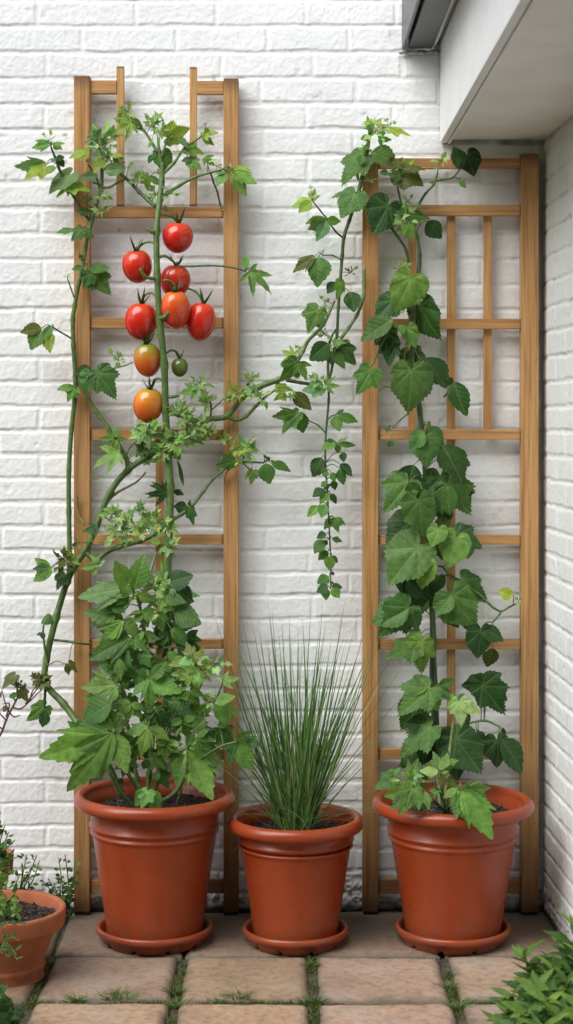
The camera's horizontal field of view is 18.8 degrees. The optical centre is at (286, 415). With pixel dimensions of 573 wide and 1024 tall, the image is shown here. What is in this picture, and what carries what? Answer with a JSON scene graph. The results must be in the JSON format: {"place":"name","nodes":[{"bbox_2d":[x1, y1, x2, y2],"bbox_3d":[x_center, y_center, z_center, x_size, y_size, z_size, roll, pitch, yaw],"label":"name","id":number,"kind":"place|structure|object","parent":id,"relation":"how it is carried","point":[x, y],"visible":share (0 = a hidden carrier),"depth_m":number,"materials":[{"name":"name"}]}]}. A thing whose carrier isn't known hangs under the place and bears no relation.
{"place":"outdoors","nodes":[
{"label":"outdoors","id":0,"kind":"place"},
{"bbox_2d":[0,848,13,889],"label":"clay pot","id":1,"kind":"object","parent":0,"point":[11,861],"visible":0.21,"depth_m":4.66,"materials":[{"name":"ceramic"}]},
{"bbox_2d":[0,812,22,871],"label":"pot weed","id":2,"kind":"object","parent":1,"relation":"on","point":[4,860],"visible":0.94,"depth_m":4.57,"materials":[{"name":"green plant"}]},
{"bbox_2d":[0,671,42,735],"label":"dry shrub","id":3,"kind":"object","parent":1,"relation":"on","point":[11,678],"visible":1,"depth_m":4.71,"materials":[{"name":"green plant"}]},
{"bbox_2d":[0,912,561,1023],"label":"paving","id":4,"kind":"structure","parent":0,"point":[372,978],"depth_m":4.31,"materials":[{"name":"stone"}]},
{"bbox_2d":[8,853,41,889],"bbox_3d":[-0.731,1.284,4.799,0.106,0.146,0.063,0,0,0],"label":"wall weed","id":5,"kind":"object","parent":4,"relation":"on","point":[24,879],"depth_m":4.80,"materials":[{"name":"green plant"}]},
{"bbox_2d":[0,889,65,987],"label":"bowl planter","id":6,"kind":"object","parent":4,"relation":"on","point":[43,914],"visible":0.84,"depth_m":4.25,"materials":[{"name":"ceramic"}]},
{"bbox_2d":[0,861,26,964],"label":"bowl plant","id":7,"kind":"object","parent":6,"relation":"on","point":[10,904],"visible":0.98,"depth_m":4.27,"materials":[{"name":"green plant"}]},
{"bbox_2d":[40,854,81,913],"bbox_3d":[-0.619,1.309,4.807,0.119,0.174,0.067,0,0,22],"label":"wall weed","id":8,"kind":"object","parent":4,"relation":"on","point":[69,891],"depth_m":4.80,"materials":[{"name":"green plant"}]},
{"bbox_2d":[96,915,212,954],"bbox_3d":[-0.353,1.381,4.628,0.314,0.044,0.314,0,0,0],"label":"pot saucer","id":9,"kind":"object","parent":4,"relation":"on","point":[153,947],"visible":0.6,"depth_m":4.50,"materials":[{"name":"plastic"}]},
{"bbox_2d":[74,776,234,939],"bbox_3d":[-0.353,1.199,4.628,0.430,0.387,0.430,0,0,0],"label":"plant pot","id":10,"kind":"object","parent":9,"relation":"on","point":[154,865],"visible":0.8,"depth_m":4.50,"materials":[{"name":"ceramic"}]},
{"bbox_2d":[39,552,262,807],"bbox_3d":[-0.352,0.707,4.624,0.580,0.675,0.324,0,0,0],"label":"bushy plant","id":11,"kind":"object","parent":10,"relation":"on","point":[91,744],"visible":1,"depth_m":4.61,"materials":[{"name":"green plant"}]},
{"bbox_2d":[14,99,311,794],"bbox_3d":[-0.343,0.068,4.743,0.827,1.904,0.207,0,0,0],"label":"tomato vine","id":12,"kind":"object","parent":10,"relation":"on","point":[102,376],"visible":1,"depth_m":4.79,"materials":[{"name":"green plant"}]},
{"bbox_2d":[121,236,151,282],"bbox_3d":[-0.416,-0.436,4.794,0.084,0.136,0.082,-4,13,0],"label":"tomato","id":13,"kind":"object","parent":12,"relation":"hanging from","point":[134,260],"visible":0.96,"depth_m":4.77,"materials":[{"name":"red food"}]},
{"bbox_2d":[125,288,156,340],"bbox_3d":[-0.402,-0.284,4.788,0.091,0.154,0.088,3,8,0],"label":"tomato","id":14,"kind":"object","parent":12,"relation":"hanging from","point":[140,318],"visible":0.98,"depth_m":4.76,"materials":[{"name":"red food"}]},
{"bbox_2d":[133,329,159,376],"bbox_3d":[-0.385,-0.176,4.778,0.091,0.138,0.077,-4,10,0],"label":"tomato","id":15,"kind":"object","parent":12,"relation":"hanging from","point":[146,359],"visible":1,"depth_m":4.75,"materials":[{"name":"orange food"}]},
{"bbox_2d":[133,377,161,422],"bbox_3d":[-0.381,-0.046,4.788,0.086,0.133,0.083,8,10,0],"label":"tomato","id":16,"kind":"object","parent":12,"relation":"hanging from","point":[147,404],"visible":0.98,"depth_m":4.76,"materials":[{"name":"orange food"}]},
{"bbox_2d":[161,281,190,329],"bbox_3d":[-0.306,-0.309,4.755,0.082,0.144,0.079,-2,14,0],"label":"tomato","id":17,"kind":"object","parent":12,"relation":"hanging from","point":[175,302],"visible":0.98,"depth_m":4.73,"materials":[{"name":"orange food"}]},
{"bbox_2d":[161,254,190,293],"bbox_3d":[-0.308,-0.391,4.809,0.086,0.125,0.083,6,9,0],"label":"tomato","id":18,"kind":"object","parent":12,"relation":"hanging from","point":[174,273],"visible":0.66,"depth_m":4.78,"materials":[{"name":"red food"}]},
{"bbox_2d":[162,206,192,252],"bbox_3d":[-0.300,-0.517,4.791,0.086,0.132,0.084,4,7,0],"label":"tomato","id":19,"kind":"object","parent":12,"relation":"hanging from","point":[177,237],"visible":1,"depth_m":4.76,"materials":[{"name":"red food"}]},
{"bbox_2d":[171,348,187,376],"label":"tomato","id":20,"kind":"object","parent":12,"relation":"hanging from","point":[179,366],"visible":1,"depth_m":4.78,"materials":[{"name":"green food"}]},
{"bbox_2d":[186,289,215,340],"bbox_3d":[-0.235,-0.283,4.788,0.082,0.153,0.079,9,7,0],"label":"tomato","id":21,"kind":"object","parent":12,"relation":"hanging from","point":[200,325],"visible":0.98,"depth_m":4.76,"materials":[{"name":"red food"}]},
{"bbox_2d":[74,66,238,915],"bbox_3d":[-0.366,0.210,4.873,0.463,2.389,0.044,0,0,0],"label":"garden trellis","id":22,"kind":"object","parent":4,"relation":"on","point":[85,434],"visible":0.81,"depth_m":4.85,"materials":[{"name":"brown wood"}]},
{"bbox_2d":[13,912,565,1023],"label":"grass","id":23,"kind":"structure","parent":4,"relation":"in","point":[444,964],"depth_m":4.31,"materials":[{"name":"green plant"}]},
{"bbox_2d":[59,990,91,1003],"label":"grass tuft","id":24,"kind":"object","parent":23,"relation":"on","point":[76,1000],"visible":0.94,"depth_m":4.16,"materials":[{"name":"green plant"}]},
{"bbox_2d":[95,986,125,1000],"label":"grass tuft","id":25,"kind":"object","parent":23,"relation":"on","point":[113,998],"visible":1,"depth_m":4.17,"materials":[{"name":"green plant"}]},
{"bbox_2d":[105,985,143,999],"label":"grass tuft","id":26,"kind":"object","parent":23,"relation":"on","point":[127,994],"visible":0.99,"depth_m":4.19,"materials":[{"name":"green plant"}]},
{"bbox_2d":[161,981,191,995],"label":"grass tuft","id":27,"kind":"object","parent":23,"relation":"on","point":[177,993],"visible":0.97,"depth_m":4.22,"materials":[{"name":"green plant"}]},
{"bbox_2d":[160,994,195,1008],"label":"grass tuft","id":28,"kind":"object","parent":23,"relation":"on","point":[175,1005],"visible":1,"depth_m":4.13,"materials":[{"name":"green plant"}]},
{"bbox_2d":[204,992,229,1002],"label":"grass tuft","id":29,"kind":"object","parent":23,"relation":"on","point":[219,998],"visible":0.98,"depth_m":4.16,"materials":[{"name":"green plant"}]},
{"bbox_2d":[218,984,255,999],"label":"grass tuft","id":30,"kind":"object","parent":23,"relation":"on","point":[240,996],"visible":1,"depth_m":4.18,"materials":[{"name":"green plant"}]},
{"bbox_2d":[299,959,323,966],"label":"grass tuft","id":31,"kind":"object","parent":23,"relation":"on","point":[313,964],"visible":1,"depth_m":4.42,"materials":[{"name":"green plant"}]},
{"bbox_2d":[293,989,331,1004],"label":"grass tuft","id":32,"kind":"object","parent":23,"relation":"on","point":[318,1001],"visible":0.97,"depth_m":4.15,"materials":[{"name":"green plant"}]},
{"bbox_2d":[430,975,462,990],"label":"grass tuft","id":33,"kind":"object","parent":23,"relation":"on","point":[449,985],"visible":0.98,"depth_m":4.26,"materials":[{"name":"green plant"}]},
{"bbox_2d":[436,992,476,1011],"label":"grass tuft","id":34,"kind":"object","parent":23,"relation":"on","point":[454,1007],"visible":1,"depth_m":4.11,"materials":[{"name":"green plant"}]},
{"bbox_2d":[480,909,572,1023],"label":"leafy bush","id":35,"kind":"object","parent":23,"relation":"on","point":[543,997],"visible":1,"depth_m":3.52,"materials":[{"name":"green plant"}]},
{"bbox_2d":[242,918,348,955],"bbox_3d":[0.024,1.381,4.609,0.285,0.044,0.285,0,0,0],"label":"pot saucer","id":36,"kind":"object","parent":4,"relation":"on","point":[293,948],"visible":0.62,"depth_m":4.50,"materials":[{"name":"plastic"}]},
{"bbox_2d":[227,803,363,940],"bbox_3d":[0.024,1.229,4.609,0.367,0.327,0.367,0,0,0],"label":"plant pot","id":37,"kind":"object","parent":36,"relation":"on","point":[295,881],"visible":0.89,"depth_m":4.50,"materials":[{"name":"plastic"}]},
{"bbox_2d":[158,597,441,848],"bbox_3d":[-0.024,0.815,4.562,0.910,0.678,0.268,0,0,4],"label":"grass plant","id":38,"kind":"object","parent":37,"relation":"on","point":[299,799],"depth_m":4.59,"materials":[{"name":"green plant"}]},
{"bbox_2d":[362,154,538,914],"bbox_3d":[0.461,0.334,4.873,0.494,2.141,0.044,0,0,0],"label":"garden trellis","id":39,"kind":"object","parent":4,"relation":"on","point":[525,885],"visible":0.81,"depth_m":4.85,"materials":[{"name":"brown wood"}]},
{"bbox_2d":[272,116,409,599],"bbox_3d":[0.155,-0.162,4.815,0.389,1.354,0.088,0,0,3],"label":"hanging vine","id":40,"kind":"object","parent":39,"relation":"hanging from","point":[356,161],"visible":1,"depth_m":4.81,"materials":[{"name":"green plant"}]},
{"bbox_2d":[395,915,510,955],"bbox_3d":[0.445,1.381,4.625,0.310,0.044,0.310,0,0,0],"label":"pot saucer","id":41,"kind":"object","parent":4,"relation":"on","point":[455,947],"visible":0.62,"depth_m":4.50,"materials":[{"name":"plastic"}]},
{"bbox_2d":[372,782,533,939],"bbox_3d":[0.445,1.207,4.625,0.432,0.371,0.432,0,0,0],"label":"plant pot","id":42,"kind":"object","parent":41,"relation":"on","point":[453,874],"visible":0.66,"depth_m":4.50,"materials":[{"name":"plastic"}]},
{"bbox_2d":[375,693,495,839],"bbox_3d":[0.382,0.911,4.519,0.309,0.330,0.289,0,0,0],"label":"young plant","id":43,"kind":"object","parent":42,"relation":"on","point":[468,802],"visible":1,"depth_m":4.45,"materials":[{"name":"green plant"}]},
{"bbox_2d":[352,147,523,808],"bbox_3d":[0.418,0.156,4.768,0.451,1.810,0.222,0,0,21],"label":"hop vine","id":44,"kind":"object","parent":42,"relation":"on","point":[410,562],"visible":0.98,"depth_m":4.77,"materials":[{"name":"green plant"}]},
{"bbox_2d":[542,116,572,951],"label":"brick wall","id":45,"kind":"structure","parent":4,"relation":"on","point":[557,875],"depth_m":4.70,"materials":[{"name":"white brick"}]},
{"bbox_2d":[440,0,572,143],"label":"roof overhang","id":46,"kind":"object","parent":45,"relation":"attached to","point":[506,69],"visible":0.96,"depth_m":4.11,"materials":[{"name":"paint"}]},
{"bbox_2d":[398,0,456,54],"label":"gutter","id":47,"kind":"object","parent":46,"relation":"attached to","point":[424,23],"visible":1,"depth_m":4.64,"materials":[{"name":"grey metal"}]},
{"label":"ground","id":48,"kind":"structure","parent":0,"visible":0},
{"bbox_2d":[0,985,24,1023],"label":"leafy clump","id":49,"kind":"object","parent":48,"relation":"on","point":[10,1013],"visible":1,"depth_m":3.82,"materials":[{"name":"green plant"}]},
{"bbox_2d":[0,0,543,915],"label":"brick wall","id":50,"kind":"structure","parent":48,"relation":"on","point":[320,80],"depth_m":4.91,"materials":[{"name":"white brick"}]}
]}

